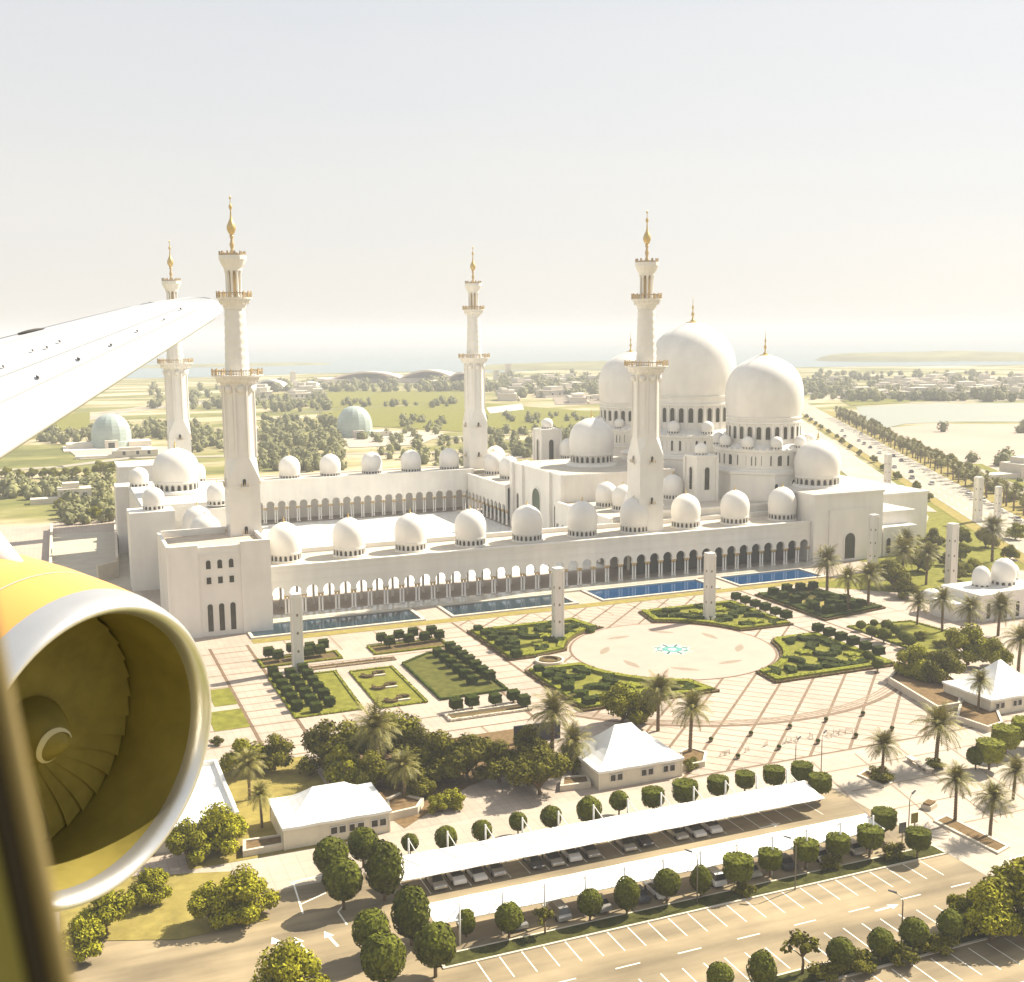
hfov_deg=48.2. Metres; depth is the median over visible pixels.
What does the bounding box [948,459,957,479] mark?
date palm
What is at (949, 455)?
tree
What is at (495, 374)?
tower block
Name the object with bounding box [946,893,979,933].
tree
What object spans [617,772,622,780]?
window
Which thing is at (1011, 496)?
tree
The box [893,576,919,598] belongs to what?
tree
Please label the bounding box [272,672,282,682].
box shrub
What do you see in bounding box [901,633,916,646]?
topiary tree
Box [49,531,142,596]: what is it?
forecourt
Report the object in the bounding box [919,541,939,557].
tree
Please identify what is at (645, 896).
parked car
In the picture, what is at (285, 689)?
box shrub
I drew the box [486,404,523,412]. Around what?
paved lot
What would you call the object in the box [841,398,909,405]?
lawn
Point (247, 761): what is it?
date palm
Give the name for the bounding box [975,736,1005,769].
topiary tree
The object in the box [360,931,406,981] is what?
topiary tree
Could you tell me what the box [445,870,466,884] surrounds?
parked car
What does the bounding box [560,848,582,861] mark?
parked car
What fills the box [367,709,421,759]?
tree
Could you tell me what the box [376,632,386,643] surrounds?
box shrub
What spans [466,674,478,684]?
box shrub
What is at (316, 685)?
box shrub
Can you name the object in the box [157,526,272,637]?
corner pavilion
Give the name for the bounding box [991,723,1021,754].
topiary tree
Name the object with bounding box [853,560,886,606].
date palm
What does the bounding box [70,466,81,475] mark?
tree
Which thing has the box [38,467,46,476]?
tree
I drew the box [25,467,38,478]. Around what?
tree
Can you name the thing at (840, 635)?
box shrub
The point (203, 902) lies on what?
tree
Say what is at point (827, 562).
date palm
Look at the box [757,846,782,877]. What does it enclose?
topiary tree
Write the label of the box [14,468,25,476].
tree
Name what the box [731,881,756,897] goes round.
bush
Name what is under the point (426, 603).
arcade terrace
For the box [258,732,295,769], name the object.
tree
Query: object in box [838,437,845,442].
tree
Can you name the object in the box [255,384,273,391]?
villa
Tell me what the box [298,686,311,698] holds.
box shrub
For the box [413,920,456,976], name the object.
topiary tree
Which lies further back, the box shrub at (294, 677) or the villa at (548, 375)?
the villa at (548, 375)
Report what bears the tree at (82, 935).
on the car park
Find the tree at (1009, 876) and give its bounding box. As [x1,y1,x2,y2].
[979,856,1023,936]
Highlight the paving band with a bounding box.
[208,591,1010,777]
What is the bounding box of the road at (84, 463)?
[0,451,516,470]
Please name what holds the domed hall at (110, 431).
on the ground at (124, 394)
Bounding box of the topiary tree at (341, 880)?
[321,857,363,909]
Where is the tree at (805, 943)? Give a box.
[780,928,820,973]
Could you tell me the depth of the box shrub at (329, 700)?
223.38 m
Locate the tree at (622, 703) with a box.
[599,681,644,724]
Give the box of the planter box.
[921,799,936,810]
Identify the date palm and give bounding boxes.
[229,747,268,799]
[244,778,276,827]
[342,694,402,757]
[383,746,420,796]
[525,687,582,754]
[550,718,593,774]
[635,669,680,730]
[672,688,713,751]
[809,543,845,590]
[831,562,862,609]
[845,410,852,424]
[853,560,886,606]
[862,727,902,772]
[871,422,878,437]
[881,426,887,443]
[884,532,923,568]
[885,431,892,446]
[891,433,897,448]
[892,527,919,559]
[897,435,902,450]
[898,437,905,453]
[903,436,911,455]
[904,590,931,624]
[908,441,914,457]
[910,701,968,759]
[912,440,921,460]
[913,541,943,584]
[916,444,922,462]
[920,446,930,465]
[925,451,933,467]
[927,585,958,631]
[931,452,939,470]
[935,759,976,820]
[937,454,945,473]
[943,456,951,476]
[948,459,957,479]
[952,592,988,627]
[953,461,962,482]
[960,462,969,480]
[961,467,972,486]
[963,667,995,709]
[969,466,983,477]
[970,775,1014,835]
[974,512,1012,561]
[982,470,992,494]
[984,474,992,497]
[984,591,1019,635]
[988,476,1002,489]
[994,753,1023,799]
[999,480,1011,505]
[1000,619,1023,672]
[1001,480,1005,503]
[1008,483,1022,510]
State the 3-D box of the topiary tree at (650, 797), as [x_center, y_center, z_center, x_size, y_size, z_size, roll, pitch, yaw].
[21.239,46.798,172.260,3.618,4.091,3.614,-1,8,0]
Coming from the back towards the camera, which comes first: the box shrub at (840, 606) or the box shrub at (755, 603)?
the box shrub at (755, 603)
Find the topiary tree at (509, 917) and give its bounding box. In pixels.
[494,901,523,938]
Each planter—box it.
[243,834,283,856]
[386,792,423,820]
[560,774,590,791]
[680,747,706,770]
[857,768,892,787]
[888,662,960,711]
[933,814,1009,853]
[956,699,1002,732]
[1005,854,1023,867]
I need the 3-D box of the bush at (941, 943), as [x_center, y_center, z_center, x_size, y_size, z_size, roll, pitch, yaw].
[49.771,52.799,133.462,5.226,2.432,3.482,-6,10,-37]
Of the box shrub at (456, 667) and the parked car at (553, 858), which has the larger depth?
the box shrub at (456, 667)
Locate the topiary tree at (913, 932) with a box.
[898,916,929,952]
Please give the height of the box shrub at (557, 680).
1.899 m
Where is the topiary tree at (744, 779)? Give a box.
[734,769,755,790]
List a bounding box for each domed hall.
[63,414,152,451]
[337,406,391,439]
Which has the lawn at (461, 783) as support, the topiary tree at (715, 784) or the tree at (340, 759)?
the tree at (340, 759)
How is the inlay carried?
on the round court
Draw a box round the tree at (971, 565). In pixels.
[962,558,980,574]
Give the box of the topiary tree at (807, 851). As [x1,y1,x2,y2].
[793,836,819,868]
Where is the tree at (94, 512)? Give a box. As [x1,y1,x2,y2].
[87,506,101,519]
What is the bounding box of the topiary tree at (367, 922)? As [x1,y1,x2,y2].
[351,908,390,948]
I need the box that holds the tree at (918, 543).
[917,534,923,546]
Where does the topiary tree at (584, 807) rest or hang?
on the planting strip at (470, 838)
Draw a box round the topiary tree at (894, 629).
[890,625,901,635]
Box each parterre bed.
[467,618,603,660]
[524,662,719,711]
[638,599,793,630]
[754,586,885,620]
[755,631,895,683]
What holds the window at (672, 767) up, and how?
in the tent at (625, 754)
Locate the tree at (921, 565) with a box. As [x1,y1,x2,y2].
[906,545,932,571]
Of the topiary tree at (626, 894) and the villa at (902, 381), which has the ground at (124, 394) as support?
the villa at (902, 381)
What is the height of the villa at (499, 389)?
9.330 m
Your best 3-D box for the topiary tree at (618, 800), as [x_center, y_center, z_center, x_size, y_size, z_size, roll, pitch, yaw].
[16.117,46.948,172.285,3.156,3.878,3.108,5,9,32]
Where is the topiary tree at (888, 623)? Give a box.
[881,619,893,629]
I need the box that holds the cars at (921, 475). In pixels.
[803,412,1022,548]
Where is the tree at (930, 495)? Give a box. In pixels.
[928,493,933,500]
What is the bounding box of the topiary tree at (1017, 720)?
[1011,715,1023,740]
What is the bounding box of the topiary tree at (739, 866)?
[722,850,753,885]
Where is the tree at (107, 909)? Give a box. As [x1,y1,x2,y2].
[72,889,135,934]
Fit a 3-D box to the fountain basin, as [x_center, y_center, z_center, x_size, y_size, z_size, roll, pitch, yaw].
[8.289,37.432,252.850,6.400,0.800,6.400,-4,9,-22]
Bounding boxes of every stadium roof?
[256,379,289,389]
[315,371,411,382]
[381,370,453,382]
[431,372,463,382]
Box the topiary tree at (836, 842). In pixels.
[825,831,850,857]
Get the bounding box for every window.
[205,559,211,569]
[205,576,212,584]
[206,603,214,632]
[216,558,222,568]
[217,575,223,583]
[218,602,225,630]
[228,558,234,567]
[228,574,234,582]
[229,601,237,629]
[330,826,337,834]
[339,824,346,833]
[349,822,355,831]
[357,821,364,826]
[371,819,378,827]
[379,817,386,825]
[516,493,518,508]
[610,774,615,781]
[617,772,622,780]
[641,768,646,776]
[647,767,653,774]
[662,765,668,772]
[669,764,675,771]
[885,537,891,553]
[985,602,990,619]
[995,703,999,709]
[1000,702,1004,708]
[1012,700,1017,705]
[1014,600,1020,616]
[1017,699,1022,705]
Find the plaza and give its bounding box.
[0,506,1023,875]
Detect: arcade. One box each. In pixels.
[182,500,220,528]
[206,444,504,523]
[267,483,810,615]
[467,449,666,562]
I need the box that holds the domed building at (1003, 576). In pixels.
[931,555,1023,621]
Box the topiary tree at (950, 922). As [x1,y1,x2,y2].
[936,908,965,939]
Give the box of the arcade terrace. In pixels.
[273,562,817,621]
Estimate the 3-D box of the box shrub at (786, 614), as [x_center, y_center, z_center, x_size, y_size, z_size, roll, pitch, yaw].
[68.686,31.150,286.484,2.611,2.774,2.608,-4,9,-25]
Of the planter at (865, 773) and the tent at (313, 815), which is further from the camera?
the planter at (865, 773)
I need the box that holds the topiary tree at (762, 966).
[746,949,777,981]
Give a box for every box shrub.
[263,646,274,656]
[267,666,279,676]
[272,648,283,660]
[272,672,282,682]
[275,678,288,689]
[280,685,292,696]
[284,667,296,677]
[285,691,297,703]
[286,642,290,652]
[289,673,300,684]
[290,699,303,710]
[294,680,305,690]
[297,662,308,672]
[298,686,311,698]
[301,668,313,678]
[304,641,314,650]
[304,645,313,657]
[304,693,317,705]
[307,675,318,685]
[309,700,322,712]
[312,681,324,692]
[314,643,325,655]
[317,638,328,647]
[317,687,330,699]
[323,695,335,706]
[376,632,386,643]
[383,635,395,647]
[393,629,404,640]
[403,633,414,644]
[407,627,418,635]
[419,631,430,642]
[426,625,436,636]
[432,647,443,657]
[433,629,444,640]
[439,652,449,661]
[444,640,455,650]
[444,657,456,667]
[448,696,463,710]
[450,645,461,656]
[451,663,463,672]
[456,649,468,661]
[458,667,471,678]
[462,654,475,665]
[464,693,479,708]
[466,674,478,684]
[469,659,481,671]
[473,624,482,630]
[476,664,488,676]
[480,629,490,635]
[483,669,495,682]
[487,633,498,640]
[488,692,502,705]
[494,638,505,645]
[502,644,513,650]
[506,688,519,702]
[510,648,522,658]
[516,693,530,707]
[533,664,544,671]
[541,669,554,677]
[551,676,563,684]
[561,682,574,690]
[571,689,584,697]
[581,695,595,705]
[730,592,741,599]
[740,595,750,604]
[750,599,760,608]
[759,602,771,611]
[767,586,779,595]
[769,606,781,615]
[778,590,789,598]
[780,609,792,619]
[781,583,792,591]
[789,594,801,603]
[795,582,805,591]
[797,591,808,598]
[808,581,818,588]
[808,601,819,610]
[811,622,824,632]
[818,592,828,599]
[822,604,833,612]
[823,627,835,636]
[824,598,835,604]
[834,631,847,640]
[835,603,846,609]
[839,594,850,599]
[846,635,860,645]
[849,602,860,608]
[855,598,866,605]
[859,640,872,650]
[872,645,885,654]
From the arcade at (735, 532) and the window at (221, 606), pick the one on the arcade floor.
the arcade at (735, 532)
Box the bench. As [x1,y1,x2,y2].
[905,755,933,772]
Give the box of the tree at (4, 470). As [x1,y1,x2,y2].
[0,466,12,475]
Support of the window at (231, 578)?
in the corner pavilion
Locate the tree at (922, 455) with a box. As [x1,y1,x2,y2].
[916,449,927,456]
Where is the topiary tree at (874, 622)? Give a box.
[870,619,878,625]
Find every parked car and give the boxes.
[425,874,447,889]
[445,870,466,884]
[465,866,487,881]
[484,863,506,876]
[516,918,528,929]
[522,855,544,869]
[542,851,564,866]
[546,899,571,921]
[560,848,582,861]
[577,844,600,857]
[599,893,612,912]
[614,837,636,850]
[630,834,653,846]
[638,884,651,903]
[642,880,665,898]
[665,827,688,839]
[683,823,706,837]
[699,820,722,833]
[707,866,726,886]
[752,863,762,877]
[781,853,797,869]
[816,846,826,862]
[849,838,865,854]
[1014,516,1021,520]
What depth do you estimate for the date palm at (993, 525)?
354.19 m
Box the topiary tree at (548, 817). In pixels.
[539,805,561,827]
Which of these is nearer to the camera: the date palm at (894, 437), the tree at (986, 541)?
the tree at (986, 541)
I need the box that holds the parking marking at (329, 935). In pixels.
[271,803,1023,981]
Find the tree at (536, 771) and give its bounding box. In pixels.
[503,745,572,794]
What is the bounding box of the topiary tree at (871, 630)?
[865,626,877,637]
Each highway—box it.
[802,402,1023,552]
[959,460,1023,492]
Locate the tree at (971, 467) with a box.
[960,462,974,472]
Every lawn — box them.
[54,412,89,430]
[60,871,268,940]
[184,756,347,869]
[211,688,237,706]
[211,708,249,730]
[259,390,463,407]
[315,729,554,827]
[321,402,599,431]
[805,569,990,592]
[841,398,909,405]
[858,551,1023,575]
[891,478,1013,563]
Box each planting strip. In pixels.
[399,775,807,855]
[445,846,943,965]
[773,931,1002,981]
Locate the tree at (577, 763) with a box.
[563,743,582,770]
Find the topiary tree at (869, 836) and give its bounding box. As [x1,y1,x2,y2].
[856,822,884,856]
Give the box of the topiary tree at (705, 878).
[689,864,712,896]
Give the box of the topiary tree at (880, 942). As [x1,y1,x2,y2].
[866,926,894,961]
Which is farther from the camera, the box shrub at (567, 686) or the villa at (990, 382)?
the villa at (990, 382)
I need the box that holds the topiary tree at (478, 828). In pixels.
[471,819,491,840]
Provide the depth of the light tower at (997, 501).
433.34 m
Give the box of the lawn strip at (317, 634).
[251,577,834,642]
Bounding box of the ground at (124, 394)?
[0,330,1023,889]
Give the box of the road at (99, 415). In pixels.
[90,401,203,420]
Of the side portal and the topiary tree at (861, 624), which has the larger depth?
the side portal
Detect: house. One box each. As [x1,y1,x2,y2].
[30,481,91,504]
[75,446,157,459]
[989,455,1023,478]
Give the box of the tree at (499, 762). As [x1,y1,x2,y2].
[470,738,521,781]
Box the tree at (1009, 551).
[1000,544,1020,559]
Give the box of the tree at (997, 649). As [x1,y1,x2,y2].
[982,637,1013,665]
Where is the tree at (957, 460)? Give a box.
[949,458,963,472]
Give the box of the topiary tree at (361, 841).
[346,826,378,867]
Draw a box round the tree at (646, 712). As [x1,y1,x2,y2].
[634,688,661,722]
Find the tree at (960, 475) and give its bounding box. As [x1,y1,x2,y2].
[955,467,966,478]
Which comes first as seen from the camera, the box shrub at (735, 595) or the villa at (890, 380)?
the box shrub at (735, 595)
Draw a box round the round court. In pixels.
[571,624,775,678]
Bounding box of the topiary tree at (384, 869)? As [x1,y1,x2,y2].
[363,839,404,900]
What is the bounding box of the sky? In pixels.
[0,0,1023,337]
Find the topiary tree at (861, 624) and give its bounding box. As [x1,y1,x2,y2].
[855,620,866,629]
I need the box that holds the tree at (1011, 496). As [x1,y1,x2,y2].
[1005,487,1018,500]
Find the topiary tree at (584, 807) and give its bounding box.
[576,795,601,821]
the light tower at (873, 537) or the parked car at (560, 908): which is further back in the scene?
the light tower at (873, 537)
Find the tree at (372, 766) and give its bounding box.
[350,750,398,786]
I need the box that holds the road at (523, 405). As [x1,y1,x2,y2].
[303,404,575,411]
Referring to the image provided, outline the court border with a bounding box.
[569,623,777,679]
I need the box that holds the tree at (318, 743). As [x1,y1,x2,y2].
[295,718,357,775]
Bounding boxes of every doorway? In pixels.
[107,442,115,448]
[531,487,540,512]
[843,532,855,559]
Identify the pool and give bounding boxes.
[247,608,425,638]
[436,593,578,617]
[581,578,720,600]
[716,568,825,586]
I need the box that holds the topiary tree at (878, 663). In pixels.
[871,658,884,670]
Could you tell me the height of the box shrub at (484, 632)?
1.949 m
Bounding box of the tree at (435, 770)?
[409,729,466,781]
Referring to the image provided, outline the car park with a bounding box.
[70,788,1023,981]
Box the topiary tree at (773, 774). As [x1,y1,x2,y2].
[763,764,785,785]
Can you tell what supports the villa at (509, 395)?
on the ground at (124, 394)
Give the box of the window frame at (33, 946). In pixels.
[0,625,74,981]
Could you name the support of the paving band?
on the plaza
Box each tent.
[268,782,391,850]
[576,722,684,790]
[942,660,1023,713]
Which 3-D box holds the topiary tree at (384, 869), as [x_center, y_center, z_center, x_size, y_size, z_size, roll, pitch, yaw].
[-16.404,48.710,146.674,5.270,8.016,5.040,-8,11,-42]
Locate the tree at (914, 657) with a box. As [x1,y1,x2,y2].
[893,644,929,678]
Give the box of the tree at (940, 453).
[929,448,942,460]
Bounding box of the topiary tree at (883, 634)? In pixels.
[876,628,891,641]
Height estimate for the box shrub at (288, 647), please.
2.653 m
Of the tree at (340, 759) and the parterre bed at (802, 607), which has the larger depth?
the parterre bed at (802, 607)
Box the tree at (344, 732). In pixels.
[328,718,369,756]
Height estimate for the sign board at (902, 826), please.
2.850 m
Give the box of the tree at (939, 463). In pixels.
[936,458,946,466]
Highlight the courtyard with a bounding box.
[262,511,604,598]
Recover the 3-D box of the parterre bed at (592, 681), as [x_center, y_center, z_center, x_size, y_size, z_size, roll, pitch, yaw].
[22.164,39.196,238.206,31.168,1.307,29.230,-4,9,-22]
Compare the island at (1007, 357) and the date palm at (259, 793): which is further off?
the island at (1007, 357)
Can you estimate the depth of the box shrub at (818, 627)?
272.91 m
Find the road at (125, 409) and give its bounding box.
[90,401,201,414]
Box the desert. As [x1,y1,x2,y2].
[890,424,1023,470]
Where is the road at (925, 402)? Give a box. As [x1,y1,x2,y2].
[807,392,1022,403]
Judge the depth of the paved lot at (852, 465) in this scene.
610.72 m
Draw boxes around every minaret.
[157,240,192,452]
[211,195,262,536]
[458,246,489,507]
[624,210,667,569]
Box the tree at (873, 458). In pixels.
[869,455,877,461]
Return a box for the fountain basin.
[535,655,563,665]
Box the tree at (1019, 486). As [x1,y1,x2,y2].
[1008,482,1023,491]
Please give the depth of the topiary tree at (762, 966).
124.67 m
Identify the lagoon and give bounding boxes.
[856,403,1023,427]
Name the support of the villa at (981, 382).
on the ground at (124, 394)
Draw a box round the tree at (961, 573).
[942,561,967,578]
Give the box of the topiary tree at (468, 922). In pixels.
[456,908,475,936]
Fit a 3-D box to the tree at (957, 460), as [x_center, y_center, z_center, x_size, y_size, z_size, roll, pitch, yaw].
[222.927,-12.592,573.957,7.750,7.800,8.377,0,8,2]
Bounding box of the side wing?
[881,503,916,555]
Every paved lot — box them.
[70,446,167,458]
[345,431,444,446]
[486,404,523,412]
[553,394,599,403]
[801,419,936,511]
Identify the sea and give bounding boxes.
[125,330,1023,377]
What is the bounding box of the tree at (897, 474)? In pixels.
[892,471,902,478]
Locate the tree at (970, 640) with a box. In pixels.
[944,622,992,664]
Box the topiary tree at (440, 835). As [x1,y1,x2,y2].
[434,825,457,847]
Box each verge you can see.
[801,413,1023,563]
[823,411,1023,518]
[973,464,1023,485]
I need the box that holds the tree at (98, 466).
[91,460,106,474]
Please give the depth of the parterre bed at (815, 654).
250.88 m
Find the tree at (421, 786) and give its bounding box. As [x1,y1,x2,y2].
[400,767,436,796]
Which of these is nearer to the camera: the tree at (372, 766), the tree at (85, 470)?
the tree at (372, 766)
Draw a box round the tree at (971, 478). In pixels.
[967,470,984,482]
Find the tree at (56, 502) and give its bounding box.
[52,498,63,508]
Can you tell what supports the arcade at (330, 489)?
on the plaza
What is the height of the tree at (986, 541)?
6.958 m
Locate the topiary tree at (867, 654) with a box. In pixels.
[863,650,873,658]
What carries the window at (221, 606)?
in the corner pavilion
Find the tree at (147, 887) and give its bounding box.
[127,867,172,907]
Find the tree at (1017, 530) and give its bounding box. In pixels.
[1004,522,1023,538]
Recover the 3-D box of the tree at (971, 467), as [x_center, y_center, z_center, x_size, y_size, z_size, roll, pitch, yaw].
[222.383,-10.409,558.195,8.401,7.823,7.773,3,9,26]
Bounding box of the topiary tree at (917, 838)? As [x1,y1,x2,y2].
[904,825,931,857]
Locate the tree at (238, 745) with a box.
[218,737,264,771]
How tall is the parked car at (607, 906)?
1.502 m
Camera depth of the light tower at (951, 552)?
321.20 m
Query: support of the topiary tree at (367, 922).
on the car park
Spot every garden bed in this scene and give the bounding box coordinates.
[256,649,343,667]
[268,669,363,718]
[308,656,396,669]
[349,665,427,708]
[367,638,445,654]
[402,649,508,699]
[443,703,531,721]
[846,620,949,653]
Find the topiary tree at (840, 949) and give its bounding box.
[825,936,856,972]
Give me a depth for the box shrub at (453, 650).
256.08 m
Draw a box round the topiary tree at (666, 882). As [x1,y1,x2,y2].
[653,867,680,901]
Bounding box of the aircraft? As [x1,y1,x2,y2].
[0,297,222,910]
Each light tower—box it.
[289,592,303,671]
[551,566,564,637]
[702,552,716,619]
[867,514,879,564]
[883,454,891,483]
[944,523,959,583]
[972,476,983,521]
[993,486,1001,519]
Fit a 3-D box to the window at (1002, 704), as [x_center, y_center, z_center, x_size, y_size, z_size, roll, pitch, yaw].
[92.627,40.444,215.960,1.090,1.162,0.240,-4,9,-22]
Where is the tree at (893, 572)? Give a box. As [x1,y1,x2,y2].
[874,559,912,589]
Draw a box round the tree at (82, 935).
[64,915,106,962]
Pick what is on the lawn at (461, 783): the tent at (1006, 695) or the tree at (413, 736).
the tree at (413, 736)
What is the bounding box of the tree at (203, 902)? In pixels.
[186,880,232,928]
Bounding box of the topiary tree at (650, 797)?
[641,785,664,808]
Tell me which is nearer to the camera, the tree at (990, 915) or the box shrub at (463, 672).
the tree at (990, 915)
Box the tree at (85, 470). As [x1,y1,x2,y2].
[82,467,92,476]
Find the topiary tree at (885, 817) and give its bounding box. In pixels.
[870,806,897,837]
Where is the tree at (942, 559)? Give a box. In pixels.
[937,552,944,565]
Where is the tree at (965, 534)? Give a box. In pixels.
[959,525,971,542]
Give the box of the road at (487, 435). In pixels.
[434,433,531,438]
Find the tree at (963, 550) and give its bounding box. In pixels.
[958,541,970,559]
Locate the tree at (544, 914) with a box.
[532,906,554,933]
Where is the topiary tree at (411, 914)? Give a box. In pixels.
[390,884,430,945]
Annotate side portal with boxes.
[779,430,884,563]
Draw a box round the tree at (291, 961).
[250,937,330,981]
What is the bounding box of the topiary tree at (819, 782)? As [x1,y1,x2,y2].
[808,771,831,800]
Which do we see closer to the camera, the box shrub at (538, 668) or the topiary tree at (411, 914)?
the topiary tree at (411, 914)
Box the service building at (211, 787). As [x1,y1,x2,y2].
[154,759,238,853]
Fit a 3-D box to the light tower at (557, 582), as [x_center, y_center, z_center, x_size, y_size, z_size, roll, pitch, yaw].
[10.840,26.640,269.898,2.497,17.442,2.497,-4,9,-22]
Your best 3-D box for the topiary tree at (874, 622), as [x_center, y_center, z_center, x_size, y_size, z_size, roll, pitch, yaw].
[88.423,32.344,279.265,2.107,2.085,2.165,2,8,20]
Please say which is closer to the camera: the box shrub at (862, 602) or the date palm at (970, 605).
the date palm at (970, 605)
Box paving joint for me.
[153,574,1023,856]
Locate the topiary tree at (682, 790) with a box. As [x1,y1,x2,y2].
[672,777,698,802]
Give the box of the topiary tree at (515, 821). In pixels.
[509,811,527,833]
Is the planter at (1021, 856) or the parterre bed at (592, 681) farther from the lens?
the parterre bed at (592, 681)
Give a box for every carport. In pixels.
[400,769,824,880]
[428,813,884,944]
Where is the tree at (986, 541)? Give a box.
[974,527,1000,547]
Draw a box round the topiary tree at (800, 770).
[790,760,813,781]
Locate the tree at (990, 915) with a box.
[962,879,1023,940]
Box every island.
[141,362,329,367]
[442,844,1003,981]
[485,361,607,369]
[815,351,1022,361]
[820,353,876,357]
[954,353,1023,360]
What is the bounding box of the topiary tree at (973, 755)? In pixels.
[966,745,983,768]
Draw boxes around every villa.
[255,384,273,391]
[255,387,272,400]
[285,390,316,399]
[293,386,326,394]
[294,383,305,388]
[307,382,318,387]
[495,387,506,395]
[497,389,516,400]
[498,389,519,400]
[509,384,522,391]
[511,378,522,383]
[520,379,536,385]
[535,386,570,397]
[541,374,559,377]
[559,383,571,388]
[563,373,574,377]
[567,392,596,401]
[568,393,589,402]
[591,394,599,400]
[825,376,838,381]
[842,386,890,398]
[874,382,896,388]
[884,377,895,385]
[893,376,902,382]
[897,378,919,384]
[898,387,929,399]
[901,381,916,389]
[915,384,941,388]
[919,374,947,380]
[920,377,935,383]
[933,379,947,385]
[941,384,953,387]
[942,387,962,398]
[944,372,963,379]
[954,381,979,386]
[967,386,987,390]
[974,374,994,380]
[978,379,995,383]
[980,381,996,384]
[980,385,995,388]
[996,381,1010,387]
[1006,387,1022,397]
[1007,376,1023,386]
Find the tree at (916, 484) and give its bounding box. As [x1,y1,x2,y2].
[912,480,921,488]
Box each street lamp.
[685,849,697,903]
[783,835,796,889]
[821,730,826,771]
[888,889,903,944]
[908,790,915,826]
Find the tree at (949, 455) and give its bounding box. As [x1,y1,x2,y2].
[943,453,956,461]
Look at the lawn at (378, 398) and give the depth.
1316.33 m
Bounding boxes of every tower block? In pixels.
[290,371,295,381]
[493,370,498,379]
[505,363,510,375]
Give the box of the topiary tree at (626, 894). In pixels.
[613,875,640,913]
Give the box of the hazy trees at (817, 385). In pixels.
[146,368,1023,481]
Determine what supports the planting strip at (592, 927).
on the kerb island at (701, 909)
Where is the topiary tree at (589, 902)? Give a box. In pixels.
[576,888,603,920]
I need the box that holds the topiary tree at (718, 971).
[706,961,734,981]
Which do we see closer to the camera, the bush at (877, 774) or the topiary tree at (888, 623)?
the bush at (877, 774)
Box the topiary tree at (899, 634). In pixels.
[896,630,908,642]
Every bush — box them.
[208,735,224,745]
[426,792,451,813]
[443,787,465,810]
[683,756,698,771]
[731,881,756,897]
[806,959,849,981]
[819,853,843,869]
[847,947,877,973]
[868,765,895,781]
[881,841,905,860]
[887,940,920,966]
[914,631,927,639]
[917,931,960,956]
[925,757,945,767]
[932,639,946,647]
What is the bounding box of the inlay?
[600,630,743,669]
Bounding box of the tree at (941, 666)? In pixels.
[915,648,966,683]
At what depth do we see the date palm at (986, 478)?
488.35 m
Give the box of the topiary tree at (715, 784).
[707,774,728,796]
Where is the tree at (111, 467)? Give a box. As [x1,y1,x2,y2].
[103,461,115,474]
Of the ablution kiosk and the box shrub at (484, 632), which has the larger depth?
the ablution kiosk
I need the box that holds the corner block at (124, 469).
[114,459,154,482]
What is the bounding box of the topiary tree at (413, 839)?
[401,833,418,853]
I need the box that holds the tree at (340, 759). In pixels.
[323,743,361,783]
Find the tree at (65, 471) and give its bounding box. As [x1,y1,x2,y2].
[59,467,70,475]
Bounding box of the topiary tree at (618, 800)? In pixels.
[609,790,629,814]
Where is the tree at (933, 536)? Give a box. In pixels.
[922,527,945,545]
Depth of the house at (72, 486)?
501.54 m
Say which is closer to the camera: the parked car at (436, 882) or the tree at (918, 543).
the parked car at (436, 882)
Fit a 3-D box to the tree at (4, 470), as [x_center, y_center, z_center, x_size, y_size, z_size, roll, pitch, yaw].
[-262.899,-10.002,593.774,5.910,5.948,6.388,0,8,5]
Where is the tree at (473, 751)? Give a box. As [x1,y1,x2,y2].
[436,732,494,779]
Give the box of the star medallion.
[652,644,691,654]
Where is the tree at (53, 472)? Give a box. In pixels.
[46,467,59,476]
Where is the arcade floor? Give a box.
[273,559,805,614]
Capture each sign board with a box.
[899,822,905,841]
[911,812,917,825]
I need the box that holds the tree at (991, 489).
[984,477,1002,492]
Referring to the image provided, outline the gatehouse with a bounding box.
[114,439,225,591]
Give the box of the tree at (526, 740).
[507,723,549,759]
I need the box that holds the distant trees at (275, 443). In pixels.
[0,374,598,524]
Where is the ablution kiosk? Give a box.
[919,587,940,614]
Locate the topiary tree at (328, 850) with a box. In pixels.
[312,835,348,872]
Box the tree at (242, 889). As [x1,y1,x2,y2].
[209,863,280,925]
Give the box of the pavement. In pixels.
[170,723,1023,890]
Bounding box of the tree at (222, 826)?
[196,801,248,855]
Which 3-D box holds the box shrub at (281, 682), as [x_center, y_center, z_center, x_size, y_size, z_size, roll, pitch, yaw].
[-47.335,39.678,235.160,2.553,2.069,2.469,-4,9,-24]
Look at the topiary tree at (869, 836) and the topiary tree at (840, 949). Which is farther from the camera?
the topiary tree at (869, 836)
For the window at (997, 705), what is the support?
in the tent at (1006, 695)
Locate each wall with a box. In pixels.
[49,523,52,562]
[96,561,118,580]
[114,518,118,568]
[513,721,559,741]
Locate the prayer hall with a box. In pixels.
[509,305,929,537]
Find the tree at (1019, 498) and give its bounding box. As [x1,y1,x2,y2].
[1016,492,1022,505]
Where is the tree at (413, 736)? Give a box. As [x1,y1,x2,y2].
[386,724,437,778]
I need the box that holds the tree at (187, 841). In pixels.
[164,816,211,864]

